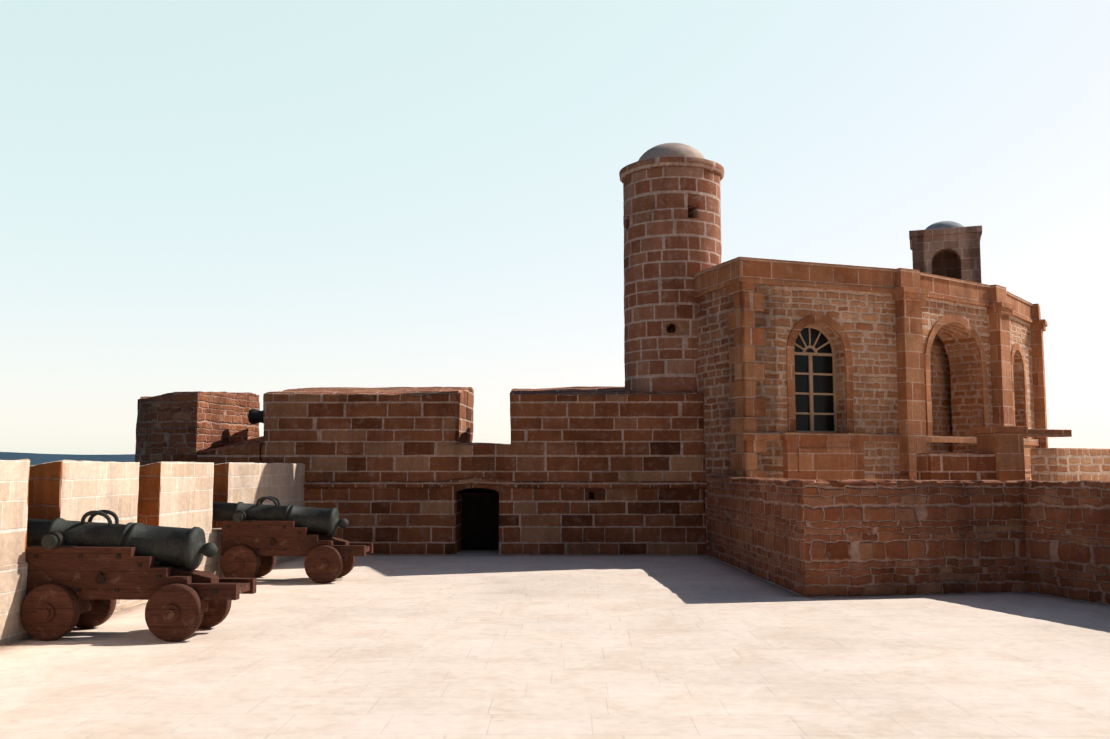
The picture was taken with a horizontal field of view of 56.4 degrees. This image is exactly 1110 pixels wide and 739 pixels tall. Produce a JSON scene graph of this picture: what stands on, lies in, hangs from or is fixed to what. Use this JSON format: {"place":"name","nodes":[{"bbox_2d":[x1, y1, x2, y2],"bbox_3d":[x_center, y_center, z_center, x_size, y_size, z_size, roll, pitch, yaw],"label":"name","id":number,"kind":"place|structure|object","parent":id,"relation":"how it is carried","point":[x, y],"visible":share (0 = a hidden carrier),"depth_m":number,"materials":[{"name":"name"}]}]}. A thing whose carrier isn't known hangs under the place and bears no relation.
{"place":"outdoors","nodes":[
{"label":"outdoors","id":0,"kind":"place"},
{"bbox_2d":[0,452,134,465],"bbox_3d":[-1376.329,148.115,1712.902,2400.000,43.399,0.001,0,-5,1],"label":"sea","id":1,"kind":"structure","parent":0,"point":[36,458],"depth_m":1705.16,"materials":[{"name":"blue liquid"}]},
{"bbox_2d":[197,436,263,463],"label":"battery embrasure sill","id":2,"kind":"structure","parent":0,"point":[249,450],"depth_m":21.11,"materials":[{"name":"brown brick"}]},
{"bbox_2d":[0,550,1109,738],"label":"terrace paving","id":3,"kind":"structure","parent":0,"point":[474,644],"depth_m":9.37,"materials":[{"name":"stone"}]},
{"bbox_2d":[20,510,256,641],"bbox_3d":[-5.029,2.143,11.037,3.537,1.322,1.060,0,-5,2],"label":"cannon","id":4,"kind":"object","parent":3,"relation":"on","point":[82,573],"visible":1,"depth_m":10.72,"materials":[{"name":"brown wood"}]},
{"bbox_2d":[0,459,304,644],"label":"parapet merlons","id":5,"kind":"object","parent":3,"relation":"on","point":[179,494],"visible":0.48,"depth_m":12.98,"materials":[{"name":"beige stone"}]},
{"bbox_2d":[135,391,259,465],"bbox_3d":[-7.918,2.153,22.450,2.235,3.446,2.739,0,-5,1],"label":"battery merlon","id":6,"kind":"object","parent":3,"relation":"on","point":[180,426],"visible":0.4,"depth_m":21.38,"materials":[{"name":"brown brick"}]},
{"bbox_2d":[212,496,372,583],"bbox_3d":[-4.676,2.636,16.270,3.537,1.322,1.060,0,-5,2],"label":"cannon","id":7,"kind":"object","parent":3,"relation":"on","point":[257,538],"visible":0.92,"depth_m":15.95,"materials":[{"name":"brown wood"}]},
{"bbox_2d":[261,386,706,554],"bbox_3d":[-1.460,2.065,22.311,9.112,3.596,2.675,0,-5,1],"label":"wall battery","id":8,"kind":"object","parent":3,"relation":"on","point":[593,433],"visible":0.9,"depth_m":21.02,"materials":[{"name":"red stone"}]},
{"bbox_2d":[248,409,263,423],"bbox_3d":[-5.303,1.262,22.490,2.660,0.827,0.600,0,-5,1],"label":"cannon muzzle","id":9,"kind":"object","parent":8,"relation":"on","point":[255,416],"visible":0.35,"depth_m":22.40,"materials":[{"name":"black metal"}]},
{"bbox_2d":[462,488,498,549],"bbox_3d":[-1.554,3.058,22.218,1.200,1.600,0.100,0,-5,1],"label":"interior door","id":10,"kind":"structure","parent":8,"relation":"attached to","point":[480,521],"depth_m":22.15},
{"bbox_2d":[303,477,707,488],"bbox_3d":[-1.477,2.290,20.941,9.090,0.240,0.085,0,-5,1],"label":"stone ledge","id":11,"kind":"object","parent":8,"relation":"attached to","point":[507,483],"visible":0.85,"depth_m":20.91,"materials":[{"name":"red stone"}]},
{"bbox_2d":[623,166,721,392],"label":"round tower","id":12,"kind":"structure","parent":8,"relation":"on","point":[672,229],"depth_m":21.69,"materials":[{"name":"brown brick"}]},
{"bbox_2d":[619,156,723,182],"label":"tower cornice","id":13,"kind":"structure","parent":12,"relation":"on","point":[658,162],"depth_m":21.84,"materials":[{"name":"brown stone"}]},
{"bbox_2d":[638,143,704,160],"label":"dome","id":14,"kind":"structure","parent":13,"relation":"on","point":[672,150],"depth_m":22.21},
{"bbox_2d":[694,257,1047,479],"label":"stone trim","id":15,"kind":"structure","parent":3,"relation":"on","point":[823,456],"depth_m":20.66,"materials":[{"name":"brown stone"}]},
{"bbox_2d":[707,476,1109,604],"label":"enclosure wall","id":16,"kind":"structure","parent":3,"relation":"on","point":[835,538],"depth_m":14.43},
{"bbox_2d":[0,0,1109,454],"label":"sky","id":17,"kind":"structure","parent":0,"point":[258,197],"materials":[{"name":"blue"}]},
{"bbox_2d":[697,284,1035,554],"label":"pavilion walls","id":18,"kind":"structure","parent":0,"point":[865,320],"depth_m":20.74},
{"bbox_2d":[794,325,836,432],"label":"pavilion windows","id":19,"kind":"structure","parent":18,"relation":"in","point":[815,382],"depth_m":20.62,"materials":[{"name":"black glass"}]},
{"bbox_2d":[909,225,981,282],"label":"roof turret walls","id":20,"kind":"structure","parent":0,"point":[953,252],"depth_m":26.47,"materials":[{"name":"brown stone"}]},
{"bbox_2d":[925,221,963,229],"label":"dome","id":21,"kind":"structure","parent":20,"relation":"on","point":[944,224],"depth_m":26.81,"materials":[{"name":"silver metal"}]},
{"bbox_2d":[916,453,995,479],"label":"brick yard wall","id":22,"kind":"structure","parent":0,"point":[956,466],"depth_m":19.79,"materials":[{"name":"brown brick"}]},
{"bbox_2d":[971,426,1071,480],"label":"yard pier and slab","id":23,"kind":"structure","parent":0,"point":[1005,444],"depth_m":20.04,"materials":[{"name":"brown stone"}]},
{"bbox_2d":[1030,448,1109,480],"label":"parapet wall","id":24,"kind":"structure","parent":0,"point":[1063,464],"depth_m":18.60,"materials":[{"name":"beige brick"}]}
]}

